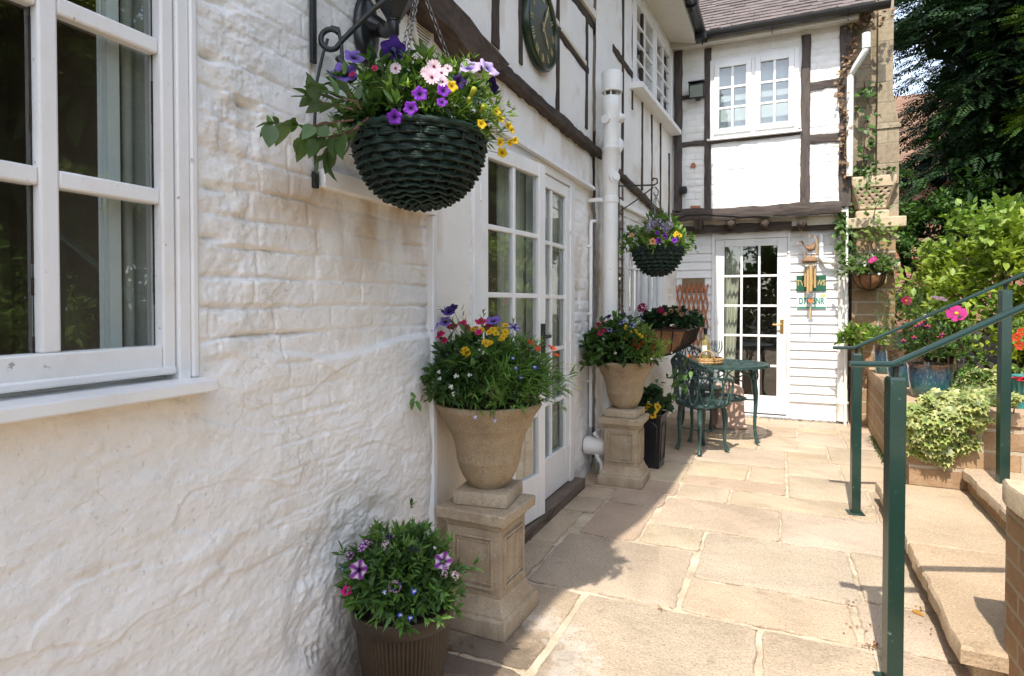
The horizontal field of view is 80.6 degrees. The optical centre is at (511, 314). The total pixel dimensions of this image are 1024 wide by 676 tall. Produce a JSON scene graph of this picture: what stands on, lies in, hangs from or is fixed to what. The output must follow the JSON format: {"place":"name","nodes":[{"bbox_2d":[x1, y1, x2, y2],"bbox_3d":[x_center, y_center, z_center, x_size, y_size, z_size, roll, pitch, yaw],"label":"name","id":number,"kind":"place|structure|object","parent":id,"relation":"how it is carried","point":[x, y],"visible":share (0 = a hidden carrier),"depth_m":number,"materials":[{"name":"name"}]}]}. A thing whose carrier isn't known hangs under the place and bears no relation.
{"place":"outdoors","nodes":[
{"label":"outdoors","id":0,"kind":"place"},
{"bbox_2d":[618,187,623,315],"bbox_3d":[0.903,-0.483,5.054,0.030,1.179,0.206,1,1,27],"label":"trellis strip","id":1,"kind":"object","parent":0,"point":[622,229],"visible":0.46,"depth_m":5.07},
{"bbox_2d":[443,410,970,675],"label":"paving","id":2,"kind":"structure","parent":0,"point":[601,636],"depth_m":2.85,"materials":[{"name":"stone"}]},
{"bbox_2d":[330,497,484,675],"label":"potted plant","id":3,"kind":"object","parent":2,"relation":"on","point":[402,608],"visible":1,"depth_m":1.83,"materials":[{"name":"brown plant"}]},
{"bbox_2d":[435,493,537,642],"bbox_3d":[-0.102,0.991,2.465,0.320,0.472,0.320,0,1,25],"label":"stone pedestal","id":4,"kind":"object","parent":2,"relation":"on","point":[500,601],"visible":0.84,"depth_m":2.35,"materials":[{"name":"beige stone"}]},
{"bbox_2d":[409,303,580,508],"bbox_3d":[-0.061,0.354,2.460,0.696,0.801,0.645,0,1,17],"label":"stone urn","id":5,"kind":"object","parent":4,"relation":"on","point":[488,431],"visible":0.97,"depth_m":2.36,"materials":[{"name":"stone"}]},
{"bbox_2d":[597,413,649,489],"bbox_3d":[0.804,0.957,4.329,0.320,0.475,0.320,0,1,22],"label":"stone pedestal","id":6,"kind":"object","parent":2,"relation":"on","point":[625,466],"visible":0.98,"depth_m":4.21,"materials":[{"name":"beige stone"}]},
{"bbox_2d":[579,310,672,418],"bbox_3d":[0.801,0.338,4.303,0.662,0.764,0.668,0,1,-5],"label":"stone urn","id":7,"kind":"object","parent":6,"relation":"on","point":[626,345],"visible":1,"depth_m":4.19,"materials":[{"name":"stone"}]},
{"bbox_2d":[637,383,673,468],"bbox_3d":[1.107,0.857,4.766,0.335,0.659,0.310,-1,1,-33],"label":"black planter","id":8,"kind":"object","parent":2,"relation":"on","point":[655,423],"visible":0.87,"depth_m":4.66,"materials":[{"name":"plastic"}]},
{"bbox_2d":[647,354,692,401],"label":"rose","id":9,"kind":"object","parent":2,"relation":"on","point":[677,385],"visible":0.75,"depth_m":4.75,"materials":[{"name":"green plant"}]},
{"bbox_2d":[446,478,931,662],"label":"fallen leaves","id":10,"kind":"object","parent":2,"relation":"on","point":[918,612],"visible":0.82,"depth_m":2.39,"materials":[{"name":"brown plant"}]},
{"bbox_2d":[670,353,733,455],"bbox_3d":[1.623,0.748,5.208,0.504,0.857,0.492,-1,1,-28],"label":"garden chair","id":11,"kind":"object","parent":2,"relation":"on","point":[703,405],"visible":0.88,"depth_m":5.09,"materials":[{"name":"green metal"}]},
{"bbox_2d":[676,345,728,424],"bbox_3d":[1.956,0.730,6.266,0.492,0.857,0.504,0,1,-26],"label":"garden chair","id":12,"kind":"object","parent":2,"relation":"on","point":[704,386],"visible":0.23,"depth_m":6.31,"materials":[{"name":"green metal"}]},
{"bbox_2d":[447,417,964,675],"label":"pointing","id":13,"kind":"object","parent":2,"relation":"attached to","point":[580,523],"visible":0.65,"depth_m":2.63,"materials":[{"name":"beige concrete"}]},
{"bbox_2d":[676,359,769,443],"bbox_3d":[1.938,0.806,5.652,0.874,0.720,0.874,0,1,24],"label":"garden table","id":14,"kind":"object","parent":2,"relation":"on","point":[741,366],"visible":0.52,"depth_m":5.47,"materials":[{"name":"green metal"}]},
{"bbox_2d":[683,347,722,364],"bbox_3d":[1.774,0.382,5.608,0.356,0.131,0.356,0,1,24],"label":"wicker basket","id":15,"kind":"object","parent":14,"relation":"on","point":[712,360],"visible":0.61,"depth_m":5.45,"materials":[{"name":"wicker"}]},
{"bbox_2d":[701,328,709,358],"bbox_3d":[1.806,0.280,5.641,0.076,0.314,0.077,0,1,24],"label":"wine bottle","id":16,"kind":"object","parent":15,"relation":"in","point":[705,343],"visible":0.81,"depth_m":5.61,"materials":[{"name":"yellow glass"}]},
{"bbox_2d":[711,340,719,357],"bbox_3d":[1.894,0.337,5.620,0.080,0.200,0.080,0,1,24],"label":"wine glass","id":17,"kind":"object","parent":15,"relation":"in","point":[712,344],"visible":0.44,"depth_m":5.60,"materials":[{"name":"white"}]},
{"bbox_2d":[714,341,722,357],"bbox_3d":[1.883,0.339,5.521,0.080,0.200,0.080,0,1,24],"label":"wine glass","id":18,"kind":"object","parent":15,"relation":"in","point":[718,346],"visible":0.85,"depth_m":5.49,"materials":[{"name":"white"}]},
{"bbox_2d":[709,383,747,429],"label":"terracotta block","id":19,"kind":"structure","parent":2,"relation":"on","point":[735,411],"depth_m":6.13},
{"bbox_2d":[868,435,883,462],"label":"moss","id":20,"kind":"object","parent":2,"relation":"on","point":[875,444],"visible":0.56,"depth_m":5.28,"materials":[{"name":"green plant"}]},
{"bbox_2d":[849,303,1023,675],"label":"handrail","id":21,"kind":"object","parent":2,"relation":"on","point":[894,465],"visible":1,"depth_m":2.00,"materials":[{"name":"green metal"}]},
{"bbox_2d":[893,0,956,96],"label":"sky","id":22,"kind":"structure","parent":0,"point":[904,78],"materials":[{"name":"white"}]},
{"bbox_2d":[895,330,996,406],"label":"garden ground","id":23,"kind":"structure","parent":0,"point":[991,359],"depth_m":8.18,"materials":[{"name":"soil"}]},
{"bbox_2d":[899,258,984,363],"bbox_3d":[4.353,-0.005,6.130,0.696,1.258,0.640,1,1,42],"label":"shrub","id":24,"kind":"object","parent":23,"relation":"on","point":[945,359],"visible":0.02,"depth_m":6.14,"materials":[{"name":"green plant"}]},
{"bbox_2d":[896,180,1015,364],"bbox_3d":[5.111,-0.505,7.228,1.576,2.212,1.261,0,1,24],"label":"shrub","id":25,"kind":"object","parent":23,"relation":"on","point":[908,241],"visible":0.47,"depth_m":7.01,"materials":[{"name":"green plant"}]},
{"bbox_2d":[891,191,1023,375],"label":"laurel","id":26,"kind":"object","parent":23,"relation":"on","point":[997,232],"visible":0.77,"depth_m":5.22,"materials":[{"name":"green plant"}]},
{"bbox_2d":[893,0,1023,302],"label":"yew tree","id":27,"kind":"object","parent":23,"relation":"on","point":[979,84],"visible":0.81,"depth_m":7.55,"materials":[{"name":"green plant"}]},
{"bbox_2d":[894,93,1023,331],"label":"distant house","id":28,"kind":"structure","parent":23,"relation":"on","point":[899,101],"depth_m":15.37,"materials":[{"name":"red brick"}]},
{"bbox_2d":[895,112,1023,356],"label":"shrub","id":29,"kind":"object","parent":23,"relation":"on","point":[1011,178],"visible":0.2,"depth_m":7.23,"materials":[{"name":"green plant"}]},
{"bbox_2d":[931,296,992,389],"bbox_3d":[3.052,0.245,4.121,0.379,0.747,0.292,0,1,24],"label":"cosmos plant","id":30,"kind":"object","parent":23,"relation":"on","point":[953,312],"visible":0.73,"depth_m":4.08,"materials":[{"name":"green plant"}]},
{"bbox_2d":[955,367,1016,386],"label":"shrub","id":31,"kind":"object","parent":23,"relation":"on","point":[984,376],"visible":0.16,"depth_m":4.28,"materials":[{"name":"green plant"}]},
{"bbox_2d":[997,5,1023,205],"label":"yew tree","id":32,"kind":"object","parent":23,"relation":"on","point":[1019,123],"visible":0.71,"depth_m":6.52,"materials":[{"name":"green plant"}]},
{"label":"ground","id":33,"kind":"structure","parent":0,"visible":0},
{"bbox_2d":[0,0,705,675],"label":"cottage","id":34,"kind":"structure","parent":33,"relation":"on","point":[226,460],"depth_m":1.75,"materials":[{"name":"paint"}]},
{"bbox_2d":[0,0,218,424],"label":"casement window","id":35,"kind":"structure","parent":34,"relation":"in","point":[49,381],"depth_m":1.34,"materials":[{"name":"white paint"}]},
{"bbox_2d":[120,0,151,346],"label":"curtain","id":36,"kind":"object","parent":34,"relation":"hanging from","point":[136,171],"visible":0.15,"depth_m":1.43,"materials":[{"name":"grey fabric"}]},
{"bbox_2d":[309,0,389,188],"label":"basket bracket","id":37,"kind":"object","parent":34,"relation":"attached to","point":[336,31],"visible":0.93,"depth_m":1.81,"materials":[{"name":"black metal"}]},
{"bbox_2d":[256,0,518,212],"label":"hanging basket","id":38,"kind":"object","parent":37,"relation":"hanging from","point":[415,145],"visible":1,"depth_m":1.69,"materials":[{"name":"green wicker"}]},
{"bbox_2d":[353,0,413,64],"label":"wall lantern","id":39,"kind":"object","parent":34,"relation":"attached to","point":[373,28],"depth_m":2.00,"materials":[{"name":"black metal"}]},
{"bbox_2d":[496,164,525,479],"bbox_3d":[0.002,0.165,3.419,0.063,1.990,0.392,0,1,24],"label":"curtain","id":40,"kind":"object","parent":34,"relation":"hanging from","point":[502,188],"visible":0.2,"depth_m":3.31,"materials":[{"name":"fabric"}]},
{"bbox_2d":[480,142,551,524],"bbox_3d":[0.025,0.150,3.142,0.105,1.980,0.677,1,1,31],"label":"door leaf","id":41,"kind":"structure","parent":34,"relation":"in","point":[533,483],"depth_m":3.31,"materials":[{"name":"white paint"}]},
{"bbox_2d":[522,0,557,72],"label":"wall clock","id":42,"kind":"object","parent":34,"relation":"attached to","point":[540,31],"depth_m":3.48,"materials":[{"name":"black ceramic"}]},
{"bbox_2d":[526,175,570,498],"bbox_3d":[0.241,0.139,3.795,0.056,1.980,0.676,0,1,24],"label":"door leaf","id":43,"kind":"structure","parent":34,"relation":"in","point":[558,436],"depth_m":3.91,"materials":[{"name":"white paint"}]},
{"bbox_2d":[545,190,554,454],"bbox_3d":[0.254,0.155,3.985,0.063,1.990,0.293,0,1,24],"label":"curtain","id":44,"kind":"object","parent":34,"relation":"hanging from","point":[553,293],"visible":0.14,"depth_m":3.91,"materials":[{"name":"fabric"}]},
{"bbox_2d":[592,192,663,327],"bbox_3d":[1.161,-0.438,5.627,0.155,1.050,2.150,1,1,27],"label":"window","id":45,"kind":"structure","parent":34,"relation":"in","point":[638,287],"depth_m":5.51,"materials":[{"name":"white paint"}]},
{"bbox_2d":[618,178,658,216],"bbox_3d":[0.946,-0.880,4.519,0.303,0.282,0.014,0,1,24],"label":"basket bracket","id":46,"kind":"object","parent":34,"relation":"attached to","point":[619,186],"visible":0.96,"depth_m":4.54,"materials":[{"name":"black metal"}]},
{"bbox_2d":[618,196,700,276],"bbox_3d":[1.074,-0.581,4.471,0.625,0.602,0.613,0,1,24],"label":"hanging basket","id":47,"kind":"object","parent":46,"relation":"hanging from","point":[662,259],"visible":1,"depth_m":4.34,"materials":[{"name":"green wicker"}]},
{"bbox_2d":[630,0,681,135],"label":"window","id":48,"kind":"structure","parent":34,"relation":"in","point":[656,91],"depth_m":6.04,"materials":[{"name":"white paint"}]},
{"bbox_2d":[637,303,706,356],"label":"wall manger","id":49,"kind":"structure","parent":34,"relation":"attached to","point":[681,334],"depth_m":5.29,"materials":[{"name":"black metal"}]},
{"bbox_2d":[670,0,891,425],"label":"cottage wing","id":50,"kind":"structure","parent":33,"relation":"on","point":[759,194],"depth_m":6.66,"materials":[{"name":"white paint"}]},
{"bbox_2d":[680,186,686,193],"bbox_3d":[1.958,-1.415,6.888,0.086,0.088,0.119,0,1,24],"label":"sensor","id":51,"kind":"object","parent":50,"relation":"attached to","point":[683,189],"visible":1,"depth_m":6.85,"materials":[{"name":"black plastic"}]},
{"bbox_2d":[676,284,708,345],"bbox_3d":[2.116,0.004,7.126,0.392,0.733,0.018,0,1,24],"label":"trellis","id":52,"kind":"object","parent":50,"relation":"attached to","point":[693,301],"visible":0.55,"depth_m":7.10,"materials":[{"name":"orange wood"}]},
{"bbox_2d":[682,278,704,292],"bbox_3d":[2.140,-0.343,7.128,0.258,0.173,0.008,0,1,24],"label":"wall board","id":53,"kind":"object","parent":50,"relation":"attached to","point":[692,281],"depth_m":7.12,"materials":[{"name":"brown wood"}]},
{"bbox_2d":[688,79,705,100],"bbox_3d":[2.075,-2.507,6.774,0.180,0.182,0.192,0,1,24],"label":"floodlight","id":54,"kind":"object","parent":50,"relation":"attached to","point":[697,90],"visible":1,"depth_m":6.71,"materials":[{"name":"black plastic"}]},
{"bbox_2d":[724,247,740,382],"bbox_3d":[2.586,0.096,7.126,0.203,1.900,0.057,0,1,24],"label":"curtain","id":55,"kind":"object","parent":50,"relation":"hanging from","point":[732,267],"visible":0.58,"depth_m":7.12,"materials":[{"name":"fabric"}]},
{"bbox_2d":[715,237,786,414],"bbox_3d":[2.709,0.126,6.878,0.760,1.978,0.105,0,1,24],"label":"door","id":56,"kind":"structure","parent":50,"relation":"in","point":[776,404],"depth_m":6.84,"materials":[{"name":"white paint"}]},
{"bbox_2d":[719,59,788,128],"bbox_3d":[2.684,-2.400,6.713,0.783,0.800,0.005,0,1,24],"label":"window blind","id":57,"kind":"object","parent":50,"relation":"attached to","point":[782,72],"depth_m":6.68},
{"bbox_2d":[707,47,801,141],"bbox_3d":[2.650,-2.399,6.636,0.963,0.900,0.123,0,1,24],"label":"window","id":58,"kind":"structure","parent":50,"relation":"in","point":[753,128],"depth_m":6.60,"materials":[{"name":"white paint"}]},
{"bbox_2d":[797,228,817,317],"bbox_3d":[3.186,-0.470,6.511,0.207,1.012,0.164,0,1,24],"label":"wind chime","id":59,"kind":"object","parent":50,"relation":"hanging from","point":[811,259],"visible":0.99,"depth_m":6.47,"materials":[{"name":"brown wood"}]},
{"bbox_2d":[797,294,825,308],"bbox_3d":[3.283,-0.147,6.624,0.293,0.163,0.006,0,1,24],"label":"sign","id":60,"kind":"object","parent":50,"relation":"attached to","point":[819,301],"visible":0.84,"depth_m":6.62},
{"bbox_2d":[796,275,826,290],"bbox_3d":[3.281,-0.346,6.622,0.301,0.172,0.006,0,1,24],"label":"sign plate","id":61,"kind":"object","parent":50,"relation":"attached to","point":[821,284],"visible":0.78,"depth_m":6.61,"materials":[{"name":"green metal"}]},
{"bbox_2d":[831,202,858,259],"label":"ivy","id":62,"kind":"object","parent":50,"relation":"attached to","point":[840,227],"visible":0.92,"depth_m":6.31,"materials":[{"name":"green plant"}]},
{"bbox_2d":[833,37,858,187],"bbox_3d":[3.417,-2.066,6.185,0.236,1.523,0.153,0,1,24],"label":"dead creeper","id":63,"kind":"object","parent":50,"relation":"attached to","point":[853,49],"visible":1,"depth_m":6.21,"materials":[{"name":"brown plant"}]},
{"bbox_2d":[844,1,896,32],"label":"dead creeper","id":64,"kind":"object","parent":50,"relation":"attached to","point":[872,25],"visible":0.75,"depth_m":6.11,"materials":[{"name":"brown plant"}]},
{"bbox_2d":[853,165,893,223],"bbox_3d":[3.554,-1.176,5.945,0.360,0.575,0.119,0,1,24],"label":"ivy","id":65,"kind":"object","parent":50,"relation":"attached to","point":[867,185],"visible":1,"depth_m":5.95,"materials":[{"name":"green plant"}]},
{"bbox_2d":[745,415,838,422],"bbox_3d":[2.925,1.148,6.734,1.272,0.013,0.091,0,1,24],"label":"pebble strip","id":66,"kind":"object","parent":33,"relation":"on","point":[792,419],"visible":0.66,"depth_m":6.65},
{"bbox_2d":[848,216,906,425],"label":"brick pier","id":67,"kind":"structure","parent":33,"relation":"on","point":[863,305],"depth_m":6.27,"materials":[{"name":"brick"}]},
{"bbox_2d":[831,236,901,289],"bbox_3d":[3.595,-0.531,6.126,0.647,0.570,0.570,0,1,24],"label":"coir basket","id":68,"kind":"object","parent":67,"relation":"attached to","point":[864,280],"visible":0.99,"depth_m":6.05,"materials":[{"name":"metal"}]},
{"bbox_2d":[844,218,901,247],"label":"ivy","id":69,"kind":"object","parent":67,"relation":"attached to","point":[882,230],"visible":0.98,"depth_m":6.10,"materials":[{"name":"green plant"}]},
{"bbox_2d":[848,0,900,243],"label":"chimney stack","id":70,"kind":"object","parent":67,"relation":"on","point":[877,63],"visible":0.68,"depth_m":6.26,"materials":[{"name":"stone"}]},
{"bbox_2d":[853,73,880,173],"bbox_3d":[3.710,-1.999,6.311,0.161,1.034,0.264,-1,1,-45],"label":"ivy","id":71,"kind":"object","parent":70,"relation":"attached to","point":[867,93],"visible":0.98,"depth_m":6.33,"materials":[{"name":"green plant"}]},
{"bbox_2d":[850,164,920,217],"bbox_3d":[3.845,-1.304,6.412,0.812,0.600,0.573,0,1,24],"label":"lattice planter","id":72,"kind":"object","parent":67,"relation":"on","point":[886,184],"visible":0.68,"depth_m":6.25,"materials":[{"name":"stone"}]},
{"bbox_2d":[867,367,1023,490],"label":"retaining wall","id":73,"kind":"structure","parent":33,"relation":"on","point":[920,473],"depth_m":3.72,"materials":[{"name":"stone"}]},
{"bbox_2d":[833,320,889,369],"bbox_3d":[3.555,0.305,6.161,0.564,0.518,0.417,0,1,24],"label":"leafy plant","id":74,"kind":"object","parent":73,"relation":"on","point":[849,332],"visible":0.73,"depth_m":6.14,"materials":[{"name":"green plant"}]},
{"bbox_2d":[862,325,897,373],"bbox_3d":[3.420,0.320,5.622,0.226,0.454,0.265,0,1,-14],"label":"glazed pot","id":75,"kind":"object","parent":73,"relation":"on","point":[880,355],"visible":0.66,"depth_m":5.58,"materials":[{"name":"blue ceramic"}]},
{"bbox_2d":[870,278,943,386],"bbox_3d":[3.112,0.125,4.771,0.504,0.874,0.544,0,1,24],"label":"shrub","id":76,"kind":"object","parent":73,"relation":"on","point":[903,371],"visible":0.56,"depth_m":4.75,"materials":[{"name":"green plant"}]},
{"bbox_2d":[891,307,969,397],"bbox_3d":[2.882,0.256,4.165,0.459,0.632,0.468,0,1,24],"label":"glazed pot","id":77,"kind":"object","parent":73,"relation":"on","point":[924,377],"visible":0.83,"depth_m":4.11,"materials":[{"name":"blue ceramic"}]},
{"bbox_2d":[906,366,1023,470],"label":"variegated ivy","id":78,"kind":"object","parent":73,"relation":"on","point":[938,420],"visible":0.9,"depth_m":3.65,"materials":[{"name":"green plant"}]},
{"bbox_2d":[1011,374,1023,408],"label":"flower pot","id":79,"kind":"object","parent":73,"relation":"on","point":[1017,384],"visible":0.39,"depth_m":3.75,"materials":[{"name":"green ceramic"}]},
{"bbox_2d":[1012,317,1023,373],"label":"flowers","id":80,"kind":"object","parent":79,"relation":"in","point":[1019,341],"visible":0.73,"depth_m":3.96,"materials":[{"name":"orange plant"}]},
{"bbox_2d":[875,468,1023,675],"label":"stone steps","id":81,"kind":"structure","parent":33,"relation":"on","point":[955,544],"depth_m":2.70,"materials":[{"name":"stone"}]},
{"bbox_2d":[832,272,1023,515],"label":"handrail","id":82,"kind":"object","parent":81,"relation":"on","point":[1004,381],"visible":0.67,"depth_m":3.38,"materials":[{"name":"green metal"}]},
{"bbox_2d":[1002,479,1023,675],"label":"flank wall","id":83,"kind":"structure","parent":33,"relation":"on","point":[1013,495],"depth_m":1.91,"materials":[{"name":"brick"}]}
]}

